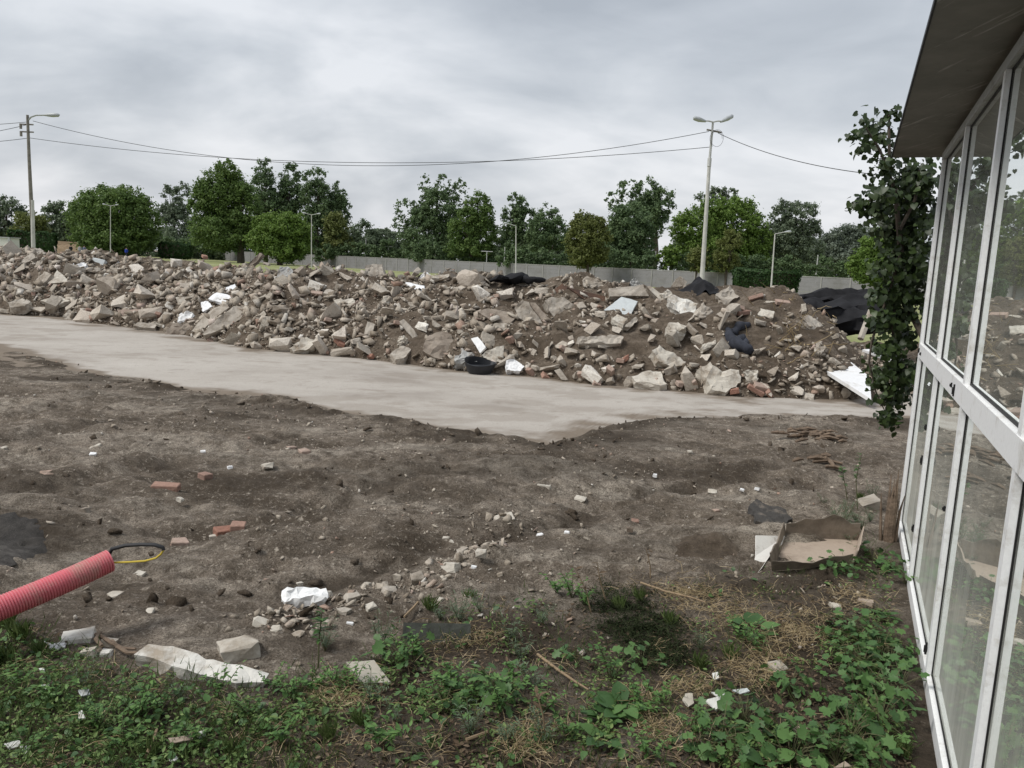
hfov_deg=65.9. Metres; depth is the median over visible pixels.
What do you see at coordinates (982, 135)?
window pane
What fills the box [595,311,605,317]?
concrete chunk
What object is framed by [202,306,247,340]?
concrete slab
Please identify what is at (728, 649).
grass tuft
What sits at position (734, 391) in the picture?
brick
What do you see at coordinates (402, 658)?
weed plant
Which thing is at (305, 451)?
brick
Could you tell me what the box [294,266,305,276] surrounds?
concrete chunk
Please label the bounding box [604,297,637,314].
insulated panel
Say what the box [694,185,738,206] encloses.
poplar tree
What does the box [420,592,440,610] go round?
grass tuft
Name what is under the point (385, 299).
concrete slab
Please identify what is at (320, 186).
poplar tree
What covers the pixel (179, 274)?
concrete chunk
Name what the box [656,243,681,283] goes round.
bush
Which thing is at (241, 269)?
concrete block
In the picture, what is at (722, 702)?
weed plant
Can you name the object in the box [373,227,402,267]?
tree
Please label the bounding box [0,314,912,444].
road
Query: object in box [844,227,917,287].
leafy tree
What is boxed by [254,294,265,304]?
concrete chunk
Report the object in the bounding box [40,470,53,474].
brick
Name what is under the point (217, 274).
concrete chunk
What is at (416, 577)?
stone
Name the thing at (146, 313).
concrete chunk
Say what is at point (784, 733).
weed plant
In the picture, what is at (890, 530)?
broken stump
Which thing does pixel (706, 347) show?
concrete beam
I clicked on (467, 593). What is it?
grass tuft
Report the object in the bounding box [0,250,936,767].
ground
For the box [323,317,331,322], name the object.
brick
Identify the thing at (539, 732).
weed plant
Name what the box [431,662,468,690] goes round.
weed plant
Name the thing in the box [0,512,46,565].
ground tar patch
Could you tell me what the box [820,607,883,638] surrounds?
weed plant
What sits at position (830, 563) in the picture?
weed plant
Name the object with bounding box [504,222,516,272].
street lamp
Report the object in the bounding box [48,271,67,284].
concrete slab
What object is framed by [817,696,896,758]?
weed plant
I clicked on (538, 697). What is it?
weed stalk
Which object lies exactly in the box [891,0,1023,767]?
glazed building
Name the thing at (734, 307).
concrete slab
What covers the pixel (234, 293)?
concrete chunk
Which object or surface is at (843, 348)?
concrete chunk
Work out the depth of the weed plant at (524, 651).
3.27 m
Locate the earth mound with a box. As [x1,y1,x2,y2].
[0,247,918,399]
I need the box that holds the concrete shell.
[543,297,573,316]
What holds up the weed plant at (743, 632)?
on the ground at (124, 468)
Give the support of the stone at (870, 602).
on the ground at (124, 468)
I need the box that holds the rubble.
[0,246,914,399]
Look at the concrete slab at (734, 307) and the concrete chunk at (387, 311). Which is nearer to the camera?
the concrete slab at (734, 307)
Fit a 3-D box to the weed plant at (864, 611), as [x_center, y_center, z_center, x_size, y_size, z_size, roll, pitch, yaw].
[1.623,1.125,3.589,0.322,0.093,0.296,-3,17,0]
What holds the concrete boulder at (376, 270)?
on the earth mound
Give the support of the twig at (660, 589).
on the ground at (124, 468)
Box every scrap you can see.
[4,740,19,749]
[78,689,89,696]
[78,710,85,718]
[168,735,192,743]
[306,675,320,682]
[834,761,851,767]
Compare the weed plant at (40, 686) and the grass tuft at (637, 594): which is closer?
the weed plant at (40, 686)
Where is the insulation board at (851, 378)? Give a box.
[827,362,870,399]
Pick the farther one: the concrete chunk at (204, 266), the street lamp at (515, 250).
the street lamp at (515, 250)
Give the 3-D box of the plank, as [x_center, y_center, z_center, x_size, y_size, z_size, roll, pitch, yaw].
[-0.322,1.084,3.397,0.297,0.123,0.088,3,8,0]
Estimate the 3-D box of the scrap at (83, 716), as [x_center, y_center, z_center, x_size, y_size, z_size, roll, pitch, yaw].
[-1.447,1.115,2.654,0.020,0.017,0.045,-5,11,-41]
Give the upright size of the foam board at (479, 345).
0.259 m
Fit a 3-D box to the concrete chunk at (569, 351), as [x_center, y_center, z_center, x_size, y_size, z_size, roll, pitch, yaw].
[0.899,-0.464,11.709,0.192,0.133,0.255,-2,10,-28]
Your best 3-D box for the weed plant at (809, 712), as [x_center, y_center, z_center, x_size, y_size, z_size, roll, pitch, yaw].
[1.081,1.223,2.769,0.246,0.081,0.221,5,9,14]
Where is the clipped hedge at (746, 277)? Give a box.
[731,267,801,292]
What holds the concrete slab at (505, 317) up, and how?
on the earth mound
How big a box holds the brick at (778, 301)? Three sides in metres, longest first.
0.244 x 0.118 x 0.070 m
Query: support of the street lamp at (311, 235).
on the lawn at (272, 266)
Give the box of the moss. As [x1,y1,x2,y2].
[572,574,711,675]
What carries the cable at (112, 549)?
attached to the conduit
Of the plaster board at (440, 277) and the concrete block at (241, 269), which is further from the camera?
the concrete block at (241, 269)
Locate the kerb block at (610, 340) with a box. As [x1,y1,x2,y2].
[576,334,623,347]
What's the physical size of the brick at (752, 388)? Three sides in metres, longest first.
0.244 x 0.120 x 0.068 m
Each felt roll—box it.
[489,272,545,283]
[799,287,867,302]
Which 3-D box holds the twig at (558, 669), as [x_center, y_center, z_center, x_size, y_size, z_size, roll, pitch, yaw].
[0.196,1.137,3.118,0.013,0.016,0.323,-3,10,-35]
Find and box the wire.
[114,550,164,563]
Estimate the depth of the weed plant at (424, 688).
2.93 m
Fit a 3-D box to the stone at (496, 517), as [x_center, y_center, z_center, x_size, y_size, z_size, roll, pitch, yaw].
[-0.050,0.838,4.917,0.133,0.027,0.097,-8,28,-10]
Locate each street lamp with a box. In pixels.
[103,204,117,251]
[302,212,320,267]
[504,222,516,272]
[770,230,791,286]
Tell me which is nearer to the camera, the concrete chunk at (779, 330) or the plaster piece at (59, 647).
the plaster piece at (59, 647)
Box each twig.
[144,728,157,758]
[403,601,418,617]
[465,731,487,740]
[536,653,588,689]
[640,582,705,602]
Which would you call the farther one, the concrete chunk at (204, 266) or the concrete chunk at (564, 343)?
the concrete chunk at (204, 266)
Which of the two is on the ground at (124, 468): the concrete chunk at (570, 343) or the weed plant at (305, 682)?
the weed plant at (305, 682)
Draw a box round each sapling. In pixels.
[684,244,710,277]
[708,228,746,284]
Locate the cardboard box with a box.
[755,514,863,570]
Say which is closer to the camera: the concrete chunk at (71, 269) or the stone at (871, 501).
the stone at (871, 501)
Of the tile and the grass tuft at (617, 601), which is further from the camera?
the grass tuft at (617, 601)
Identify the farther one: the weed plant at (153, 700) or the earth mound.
the earth mound
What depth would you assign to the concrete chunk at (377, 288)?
14.47 m
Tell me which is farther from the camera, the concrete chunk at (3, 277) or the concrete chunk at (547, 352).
the concrete chunk at (3, 277)
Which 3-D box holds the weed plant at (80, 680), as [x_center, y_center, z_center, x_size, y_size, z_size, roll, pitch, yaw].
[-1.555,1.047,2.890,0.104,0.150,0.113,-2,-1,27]
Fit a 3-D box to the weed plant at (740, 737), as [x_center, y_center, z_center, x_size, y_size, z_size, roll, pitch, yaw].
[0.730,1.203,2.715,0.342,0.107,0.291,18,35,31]
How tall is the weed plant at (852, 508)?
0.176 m
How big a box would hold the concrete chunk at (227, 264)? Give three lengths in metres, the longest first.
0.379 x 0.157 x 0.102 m
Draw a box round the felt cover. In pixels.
[678,276,718,295]
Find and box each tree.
[0,194,28,236]
[6,210,51,234]
[59,182,167,256]
[153,180,195,237]
[183,158,264,262]
[242,210,316,265]
[247,156,287,262]
[271,161,304,228]
[297,166,336,252]
[319,180,352,264]
[321,211,354,257]
[348,218,384,263]
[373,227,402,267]
[392,173,469,259]
[441,189,501,261]
[498,192,535,271]
[524,201,569,259]
[561,209,613,271]
[602,198,659,281]
[604,175,676,274]
[666,194,775,262]
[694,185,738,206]
[758,197,826,268]
[812,222,873,277]
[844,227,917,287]
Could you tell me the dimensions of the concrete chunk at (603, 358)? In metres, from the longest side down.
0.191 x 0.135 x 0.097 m
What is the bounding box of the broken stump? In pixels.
[878,470,904,542]
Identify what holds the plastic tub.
on the road
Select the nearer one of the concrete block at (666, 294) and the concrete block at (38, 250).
the concrete block at (666, 294)
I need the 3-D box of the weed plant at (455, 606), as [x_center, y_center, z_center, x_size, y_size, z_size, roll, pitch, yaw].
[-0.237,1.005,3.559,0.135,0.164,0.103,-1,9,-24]
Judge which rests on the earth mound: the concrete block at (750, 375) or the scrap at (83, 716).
the concrete block at (750, 375)
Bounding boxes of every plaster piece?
[46,642,66,650]
[282,603,298,611]
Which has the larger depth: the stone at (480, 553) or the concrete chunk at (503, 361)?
the concrete chunk at (503, 361)
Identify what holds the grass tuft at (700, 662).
on the ground at (124, 468)
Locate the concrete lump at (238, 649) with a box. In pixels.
[216,635,260,663]
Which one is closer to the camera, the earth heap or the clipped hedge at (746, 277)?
the earth heap
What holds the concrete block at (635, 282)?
on the earth mound
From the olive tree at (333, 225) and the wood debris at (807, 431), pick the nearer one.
the wood debris at (807, 431)
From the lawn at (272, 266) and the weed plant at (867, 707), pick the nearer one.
the weed plant at (867, 707)
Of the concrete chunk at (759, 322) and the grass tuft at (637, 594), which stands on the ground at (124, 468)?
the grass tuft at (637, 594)
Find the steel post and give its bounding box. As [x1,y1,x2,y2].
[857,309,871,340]
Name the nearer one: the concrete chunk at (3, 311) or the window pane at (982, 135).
the window pane at (982, 135)
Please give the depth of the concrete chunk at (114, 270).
19.17 m
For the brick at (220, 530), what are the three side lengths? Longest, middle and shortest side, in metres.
0.124 x 0.088 x 0.052 m
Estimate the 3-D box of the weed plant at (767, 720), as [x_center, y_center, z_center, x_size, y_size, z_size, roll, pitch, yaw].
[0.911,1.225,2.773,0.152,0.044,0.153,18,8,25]
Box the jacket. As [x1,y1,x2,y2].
[725,321,754,354]
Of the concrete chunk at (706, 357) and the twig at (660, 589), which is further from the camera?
the concrete chunk at (706, 357)
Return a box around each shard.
[682,693,693,706]
[706,694,723,710]
[732,688,749,693]
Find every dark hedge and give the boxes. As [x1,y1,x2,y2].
[6,229,58,252]
[157,241,192,259]
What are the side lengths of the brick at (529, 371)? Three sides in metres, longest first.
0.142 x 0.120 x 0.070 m
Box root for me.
[94,631,137,654]
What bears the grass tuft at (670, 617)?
on the ground at (124, 468)
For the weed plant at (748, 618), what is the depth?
3.56 m
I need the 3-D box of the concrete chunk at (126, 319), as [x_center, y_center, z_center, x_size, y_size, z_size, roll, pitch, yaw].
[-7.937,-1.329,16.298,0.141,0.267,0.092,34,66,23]
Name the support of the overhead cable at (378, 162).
attached to the lamp pole at (705, 223)
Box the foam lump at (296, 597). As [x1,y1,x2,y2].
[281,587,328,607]
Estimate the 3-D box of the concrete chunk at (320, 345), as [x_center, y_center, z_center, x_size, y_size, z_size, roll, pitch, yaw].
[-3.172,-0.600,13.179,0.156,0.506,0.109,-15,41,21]
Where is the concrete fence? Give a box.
[198,251,925,297]
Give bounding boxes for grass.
[0,533,925,767]
[0,555,912,767]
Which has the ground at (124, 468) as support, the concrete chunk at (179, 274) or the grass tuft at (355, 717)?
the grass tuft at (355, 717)
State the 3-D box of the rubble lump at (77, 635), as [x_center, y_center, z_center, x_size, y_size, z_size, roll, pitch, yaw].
[-1.788,1.052,3.262,0.131,0.058,0.094,-1,16,-20]
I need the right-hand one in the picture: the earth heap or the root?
the earth heap
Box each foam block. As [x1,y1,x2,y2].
[92,257,106,264]
[177,311,194,322]
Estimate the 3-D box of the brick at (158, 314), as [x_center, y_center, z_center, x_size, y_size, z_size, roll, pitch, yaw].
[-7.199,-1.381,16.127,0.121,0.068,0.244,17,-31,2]
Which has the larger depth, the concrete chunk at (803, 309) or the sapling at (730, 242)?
the sapling at (730, 242)
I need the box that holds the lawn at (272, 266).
[58,253,921,342]
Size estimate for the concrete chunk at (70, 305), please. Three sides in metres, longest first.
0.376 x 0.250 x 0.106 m
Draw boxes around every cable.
[32,138,707,162]
[34,121,708,165]
[108,543,165,553]
[718,133,895,176]
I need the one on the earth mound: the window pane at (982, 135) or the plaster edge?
the plaster edge
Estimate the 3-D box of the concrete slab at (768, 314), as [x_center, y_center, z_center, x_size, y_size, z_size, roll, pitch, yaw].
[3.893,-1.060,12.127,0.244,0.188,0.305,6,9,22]
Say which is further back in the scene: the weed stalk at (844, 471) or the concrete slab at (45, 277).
the concrete slab at (45, 277)
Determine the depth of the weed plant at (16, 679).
2.85 m
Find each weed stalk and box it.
[311,607,328,667]
[533,686,552,744]
[570,566,592,611]
[591,562,606,603]
[646,549,655,577]
[838,466,847,498]
[854,453,861,508]
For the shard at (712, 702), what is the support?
on the ground at (124, 468)
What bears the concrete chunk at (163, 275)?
on the earth mound
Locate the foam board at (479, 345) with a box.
[471,337,486,353]
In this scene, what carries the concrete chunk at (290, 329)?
on the earth mound
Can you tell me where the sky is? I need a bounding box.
[0,0,941,274]
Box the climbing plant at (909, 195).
[838,104,941,437]
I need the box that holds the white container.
[0,237,20,247]
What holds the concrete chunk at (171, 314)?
on the earth mound
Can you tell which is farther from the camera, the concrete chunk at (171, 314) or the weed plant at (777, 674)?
the concrete chunk at (171, 314)
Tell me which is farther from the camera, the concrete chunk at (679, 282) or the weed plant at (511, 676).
the concrete chunk at (679, 282)
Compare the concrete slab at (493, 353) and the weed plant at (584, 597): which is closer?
the weed plant at (584, 597)
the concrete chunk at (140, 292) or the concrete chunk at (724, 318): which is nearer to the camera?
the concrete chunk at (724, 318)
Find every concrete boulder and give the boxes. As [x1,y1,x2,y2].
[365,264,385,276]
[423,332,453,360]
[696,362,740,395]
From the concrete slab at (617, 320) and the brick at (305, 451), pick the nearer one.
the brick at (305, 451)
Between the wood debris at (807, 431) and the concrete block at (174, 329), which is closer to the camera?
the wood debris at (807, 431)
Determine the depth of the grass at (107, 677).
2.72 m
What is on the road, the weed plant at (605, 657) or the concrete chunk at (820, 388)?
the concrete chunk at (820, 388)
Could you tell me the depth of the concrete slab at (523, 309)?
12.86 m
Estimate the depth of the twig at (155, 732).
2.56 m
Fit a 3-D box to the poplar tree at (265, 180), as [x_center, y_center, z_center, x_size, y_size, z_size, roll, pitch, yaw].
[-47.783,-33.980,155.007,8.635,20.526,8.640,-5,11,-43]
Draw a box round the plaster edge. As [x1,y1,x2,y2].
[176,296,191,304]
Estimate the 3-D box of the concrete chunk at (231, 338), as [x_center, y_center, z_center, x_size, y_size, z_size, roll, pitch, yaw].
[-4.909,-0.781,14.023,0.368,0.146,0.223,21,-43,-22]
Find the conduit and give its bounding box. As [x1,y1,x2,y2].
[0,550,114,620]
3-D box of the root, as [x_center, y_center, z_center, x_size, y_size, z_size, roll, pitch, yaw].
[-1.607,1.052,3.183,0.308,0.033,0.072,8,10,32]
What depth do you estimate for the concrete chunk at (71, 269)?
19.16 m
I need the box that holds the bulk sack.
[665,295,696,314]
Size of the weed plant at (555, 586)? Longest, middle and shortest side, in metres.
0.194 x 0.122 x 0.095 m
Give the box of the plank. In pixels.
[402,623,470,643]
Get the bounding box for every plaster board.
[201,301,211,312]
[208,293,230,303]
[431,274,448,280]
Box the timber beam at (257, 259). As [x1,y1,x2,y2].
[249,253,264,266]
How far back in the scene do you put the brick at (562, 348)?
11.88 m
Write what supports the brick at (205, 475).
on the ground at (124, 468)
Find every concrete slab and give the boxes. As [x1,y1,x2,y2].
[8,298,32,314]
[36,271,52,285]
[41,296,69,307]
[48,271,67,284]
[133,322,156,330]
[178,281,192,295]
[192,304,229,332]
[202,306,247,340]
[277,267,292,276]
[334,298,354,307]
[379,297,389,305]
[389,346,410,363]
[477,308,514,323]
[481,346,504,361]
[490,322,509,329]
[515,300,541,322]
[530,302,548,319]
[611,314,627,330]
[623,316,637,331]
[632,370,666,390]
[648,346,687,366]
[717,303,741,316]
[757,308,773,319]
[795,315,822,329]
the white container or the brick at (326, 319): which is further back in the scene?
the white container
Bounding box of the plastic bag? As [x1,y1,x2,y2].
[73,262,87,267]
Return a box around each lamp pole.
[19,113,59,247]
[693,114,733,278]
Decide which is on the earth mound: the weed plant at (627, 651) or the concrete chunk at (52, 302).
the concrete chunk at (52, 302)
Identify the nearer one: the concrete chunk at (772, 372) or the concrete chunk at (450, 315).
the concrete chunk at (772, 372)
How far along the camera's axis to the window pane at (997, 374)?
2.63 m
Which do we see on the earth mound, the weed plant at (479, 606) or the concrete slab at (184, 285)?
the concrete slab at (184, 285)
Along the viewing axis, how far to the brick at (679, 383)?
10.99 m
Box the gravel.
[4,356,874,706]
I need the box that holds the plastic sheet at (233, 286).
[225,284,237,290]
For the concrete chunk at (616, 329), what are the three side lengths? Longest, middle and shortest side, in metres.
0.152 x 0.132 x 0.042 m
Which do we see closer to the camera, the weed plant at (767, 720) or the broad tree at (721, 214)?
the weed plant at (767, 720)
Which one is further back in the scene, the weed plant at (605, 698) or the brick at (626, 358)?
the brick at (626, 358)
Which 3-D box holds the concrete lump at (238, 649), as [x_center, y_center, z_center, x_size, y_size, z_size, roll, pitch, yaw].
[-1.102,1.078,3.199,0.162,0.092,0.115,-9,4,-30]
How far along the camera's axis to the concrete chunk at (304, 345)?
13.20 m
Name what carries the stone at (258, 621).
on the ground at (124, 468)
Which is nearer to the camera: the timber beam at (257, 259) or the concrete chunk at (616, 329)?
the concrete chunk at (616, 329)
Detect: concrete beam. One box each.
[21,253,37,264]
[133,645,268,687]
[362,322,375,339]
[399,319,416,337]
[607,284,648,300]
[645,286,662,300]
[700,340,715,353]
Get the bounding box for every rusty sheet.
[552,284,567,294]
[567,287,606,300]
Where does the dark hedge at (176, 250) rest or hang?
on the lawn at (272, 266)
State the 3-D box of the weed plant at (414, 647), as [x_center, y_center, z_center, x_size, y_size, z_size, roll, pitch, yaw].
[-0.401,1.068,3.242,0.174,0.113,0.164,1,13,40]
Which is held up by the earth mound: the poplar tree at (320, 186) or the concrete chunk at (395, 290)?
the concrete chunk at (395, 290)
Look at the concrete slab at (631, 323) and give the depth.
12.11 m
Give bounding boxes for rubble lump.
[60,626,95,644]
[79,646,96,657]
[99,648,112,656]
[100,637,118,647]
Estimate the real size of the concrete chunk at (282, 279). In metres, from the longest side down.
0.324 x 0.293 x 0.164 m
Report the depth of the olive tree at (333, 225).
144.65 m
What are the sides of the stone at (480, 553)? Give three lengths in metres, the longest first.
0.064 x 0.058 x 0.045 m
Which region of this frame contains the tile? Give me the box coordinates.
[346,660,389,685]
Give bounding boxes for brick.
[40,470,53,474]
[151,481,180,491]
[155,311,161,317]
[171,537,189,545]
[198,471,212,479]
[213,525,229,536]
[230,521,245,531]
[298,448,310,453]
[311,290,322,296]
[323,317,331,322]
[337,341,345,347]
[367,354,374,358]
[505,336,514,343]
[525,367,534,375]
[541,371,549,378]
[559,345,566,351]
[592,374,600,385]
[606,364,614,376]
[616,358,623,362]
[622,354,628,361]
[675,380,683,387]
[729,387,739,394]
[736,310,750,315]
[747,383,764,396]
[748,293,763,301]
[753,381,769,390]
[765,388,773,397]
[775,299,789,304]
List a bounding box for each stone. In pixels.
[79,507,90,512]
[107,591,123,597]
[135,570,145,576]
[146,608,154,613]
[176,497,183,502]
[252,616,268,626]
[261,462,273,468]
[270,625,282,631]
[291,630,304,636]
[337,607,351,615]
[343,590,360,602]
[365,602,377,611]
[381,585,396,593]
[393,573,401,580]
[410,570,424,584]
[440,562,460,572]
[456,546,468,552]
[475,548,486,558]
[494,512,514,519]
[537,484,550,489]
[574,495,586,502]
[626,526,633,532]
[631,518,638,523]
[708,489,716,493]
[767,660,788,670]
[828,602,841,609]
[854,494,879,510]
[857,598,873,606]
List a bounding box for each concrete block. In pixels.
[32,248,42,253]
[63,310,72,319]
[164,322,194,334]
[235,266,246,272]
[582,275,603,287]
[628,278,640,285]
[660,289,671,298]
[687,302,712,321]
[713,286,738,304]
[742,369,757,383]
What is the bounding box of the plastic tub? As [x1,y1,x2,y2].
[464,356,495,374]
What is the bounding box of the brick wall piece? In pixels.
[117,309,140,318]
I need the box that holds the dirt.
[5,353,855,619]
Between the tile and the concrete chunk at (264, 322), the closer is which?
the tile
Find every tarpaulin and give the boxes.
[803,294,885,318]
[834,306,889,335]
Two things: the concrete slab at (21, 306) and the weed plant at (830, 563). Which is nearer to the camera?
the weed plant at (830, 563)
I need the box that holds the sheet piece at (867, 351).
[862,349,889,361]
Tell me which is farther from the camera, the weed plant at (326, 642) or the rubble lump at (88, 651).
the weed plant at (326, 642)
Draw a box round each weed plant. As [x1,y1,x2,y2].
[0,653,40,689]
[12,726,52,757]
[30,668,79,700]
[67,649,100,687]
[78,701,115,729]
[103,712,149,749]
[109,664,156,719]
[137,683,176,712]
[165,675,194,698]
[169,710,217,742]
[200,660,245,699]
[229,697,264,718]
[258,661,287,690]
[260,698,306,745]
[273,664,300,698]
[297,665,329,690]
[314,614,339,650]
[319,656,356,683]
[329,660,369,688]
[359,624,434,668]
[359,664,388,699]
[363,703,412,745]
[370,606,400,645]
[381,696,402,721]
[382,626,414,663]
[389,624,426,659]
[408,677,444,700]
[425,680,470,719]
[430,602,449,619]
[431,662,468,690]
[449,586,472,621]
[451,668,496,696]
[452,692,489,735]
[462,669,493,702]
[466,660,537,717]
[468,589,484,611]
[478,672,525,713]
[489,661,533,689]
[490,715,521,742]
[501,613,523,638]
[509,630,536,659]
[514,658,546,687]
[524,673,567,712]
[527,704,557,744]
[533,603,555,624]
[539,571,571,592]
[548,643,598,665]
[556,706,580,735]
[557,568,588,597]
[574,588,595,603]
[579,722,621,748]
[582,702,627,727]
[592,681,645,726]
[593,631,638,679]
[612,641,668,672]
[628,677,661,714]
[632,720,672,759]
[641,674,679,702]
[676,691,761,767]
[680,699,710,734]
[692,623,713,649]
[695,712,759,761]
[705,681,781,729]
[725,612,780,640]
[726,611,765,640]
[739,741,794,767]
[746,623,773,654]
[750,715,840,767]
[760,664,821,700]
[762,715,792,741]
[777,706,858,764]
[785,708,860,758]
[807,557,860,578]
[807,724,878,767]
[810,624,857,638]
[817,655,887,695]
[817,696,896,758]
[819,549,876,574]
[819,687,868,722]
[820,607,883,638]
[827,499,845,514]
[827,635,907,670]
[830,635,873,658]
[833,608,905,649]
[833,726,903,767]
[834,655,906,690]
[838,498,858,517]
[839,685,894,724]
[840,680,926,743]
[844,499,854,511]
[847,540,891,560]
[848,625,912,667]
[852,509,870,529]
[855,660,929,723]
[863,638,919,666]
[863,653,926,700]
[864,550,908,573]
[865,508,876,521]
[866,478,879,494]
[870,609,901,620]
[877,623,918,652]
[884,563,913,584]
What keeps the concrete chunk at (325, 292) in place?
on the earth mound
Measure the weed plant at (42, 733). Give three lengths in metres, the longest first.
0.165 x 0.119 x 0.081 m
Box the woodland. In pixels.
[39,200,931,288]
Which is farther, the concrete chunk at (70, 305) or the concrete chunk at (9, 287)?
the concrete chunk at (9, 287)
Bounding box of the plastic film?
[405,282,424,290]
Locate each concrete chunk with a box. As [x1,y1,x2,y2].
[0,273,6,280]
[0,308,7,313]
[1,240,21,253]
[6,284,14,289]
[13,263,26,273]
[14,282,31,289]
[30,307,44,312]
[45,295,62,313]
[50,284,56,291]
[62,263,85,274]
[65,280,82,287]
[65,299,76,310]
[73,309,90,322]
[79,274,93,284]
[85,267,92,271]
[90,304,113,319]
[93,292,101,297]
[96,276,118,294]
[111,268,117,273]
[111,294,128,307]
[122,316,129,322]
[129,264,143,272]
[133,284,155,299]
[138,306,163,318]
[141,271,160,283]
[153,259,162,266]
[160,271,168,279]
[160,312,172,318]
[165,301,172,309]
[170,258,181,266]
[173,270,183,279]
[185,267,192,272]
[193,330,203,337]
[197,259,212,270]
[203,283,209,288]
[214,272,220,276]
[223,332,239,344]
[224,262,231,267]
[231,290,238,297]
[245,267,252,277]
[250,341,261,348]
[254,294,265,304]
[256,311,265,318]
[261,317,270,326]
[264,333,275,338]
[265,292,273,300]
[268,337,291,351]
[272,274,289,286]
[272,305,289,312]
[284,327,294,331]
[287,284,300,298]
[289,337,314,353]
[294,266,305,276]
[308,279,325,290]
[309,268,321,276]
[312,335,327,353]
[320,265,333,275]
[320,302,341,319]
[322,289,333,295]
[330,347,354,355]
[331,326,346,340]
[334,284,342,290]
[339,272,351,280]
[350,338,361,343]
[357,341,371,353]
[361,308,368,316]
[371,282,389,294]
[380,307,393,315]
[390,286,401,296]
[396,335,407,346]
[411,267,420,275]
[415,321,428,331]
[416,289,431,300]
[432,321,441,328]
[444,310,458,320]
[452,287,458,295]
[453,348,477,368]
[456,269,487,286]
[460,332,468,336]
[471,285,489,301]
[481,331,494,345]
[494,354,515,367]
[496,288,512,299]
[513,332,522,338]
[517,341,523,347]
[525,289,534,295]
[531,365,539,370]
[534,287,547,294]
[539,364,559,370]
[544,346,549,357]
[554,320,567,331]
[554,368,568,380]
[555,341,566,348]
[557,355,565,365]
[564,347,579,355]
[567,340,573,347]
[572,371,577,378]
[576,302,585,308]
[581,364,602,382]
[584,322,600,334]
[590,302,599,308]
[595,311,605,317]
[595,354,608,362]
[601,365,614,371]
[606,376,614,384]
[612,326,621,332]
[623,376,633,387]
[632,364,643,368]
[638,323,650,330]
[640,307,649,318]
[648,334,655,341]
[664,364,677,374]
[665,322,686,340]
[666,330,679,346]
[671,276,686,287]
[680,366,697,390]
[686,322,697,335]
[689,362,698,367]
[690,335,703,344]
[700,354,710,360]
[712,337,729,356]
[718,310,730,329]
[724,349,738,358]
[754,318,765,325]
[755,347,765,354]
[767,367,778,375]
[776,326,782,333]
[788,372,798,380]
[789,345,801,351]
[790,385,803,394]
[794,334,801,341]
[801,303,806,313]
[802,392,814,399]
[803,380,815,383]
[808,365,816,371]
[812,385,824,392]
[814,342,826,357]
[828,357,840,365]
[838,345,846,353]
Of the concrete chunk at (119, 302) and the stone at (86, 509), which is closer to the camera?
the stone at (86, 509)
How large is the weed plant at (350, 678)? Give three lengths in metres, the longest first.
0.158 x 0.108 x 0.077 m
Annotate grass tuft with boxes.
[0,614,16,628]
[0,640,19,661]
[4,616,33,641]
[27,636,50,656]
[129,733,160,761]
[221,734,241,754]
[316,716,339,741]
[350,708,373,726]
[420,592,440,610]
[463,587,477,597]
[610,592,626,610]
[632,586,646,600]
[660,608,680,624]
[691,649,711,669]
[719,639,741,659]
[857,492,865,498]
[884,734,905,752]
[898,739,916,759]
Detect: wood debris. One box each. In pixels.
[771,426,847,442]
[792,452,842,468]
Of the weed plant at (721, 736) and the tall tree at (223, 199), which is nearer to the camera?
the weed plant at (721, 736)
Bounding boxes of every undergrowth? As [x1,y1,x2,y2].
[0,551,917,767]
[158,235,856,283]
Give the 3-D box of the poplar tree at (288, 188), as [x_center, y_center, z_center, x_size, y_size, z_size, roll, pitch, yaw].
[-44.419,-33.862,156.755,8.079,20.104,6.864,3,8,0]
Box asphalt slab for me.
[747,499,792,523]
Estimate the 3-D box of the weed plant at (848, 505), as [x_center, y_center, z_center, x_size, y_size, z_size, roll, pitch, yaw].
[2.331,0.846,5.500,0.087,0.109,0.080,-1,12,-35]
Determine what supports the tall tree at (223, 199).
on the ground at (124, 468)
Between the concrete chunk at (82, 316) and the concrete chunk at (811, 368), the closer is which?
the concrete chunk at (811, 368)
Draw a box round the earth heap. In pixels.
[674,532,738,559]
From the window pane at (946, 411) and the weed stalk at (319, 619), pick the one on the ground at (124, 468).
the weed stalk at (319, 619)
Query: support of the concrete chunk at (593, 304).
on the earth mound
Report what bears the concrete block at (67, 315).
on the earth mound
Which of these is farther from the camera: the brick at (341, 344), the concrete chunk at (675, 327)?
the brick at (341, 344)
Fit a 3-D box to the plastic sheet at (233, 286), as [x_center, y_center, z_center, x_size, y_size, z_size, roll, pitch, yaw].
[-5.877,-1.980,16.397,0.223,0.195,0.369,10,11,40]
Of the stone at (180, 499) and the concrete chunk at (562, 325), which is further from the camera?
the concrete chunk at (562, 325)
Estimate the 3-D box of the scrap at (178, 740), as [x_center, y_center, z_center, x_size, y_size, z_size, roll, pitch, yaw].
[-1.067,1.145,2.543,0.076,0.016,0.022,0,9,-20]
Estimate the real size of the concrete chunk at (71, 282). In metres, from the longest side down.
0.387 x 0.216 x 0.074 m
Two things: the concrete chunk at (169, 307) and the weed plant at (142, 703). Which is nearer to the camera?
the weed plant at (142, 703)
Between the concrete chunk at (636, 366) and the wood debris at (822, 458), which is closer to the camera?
the wood debris at (822, 458)
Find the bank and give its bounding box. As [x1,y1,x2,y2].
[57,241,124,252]

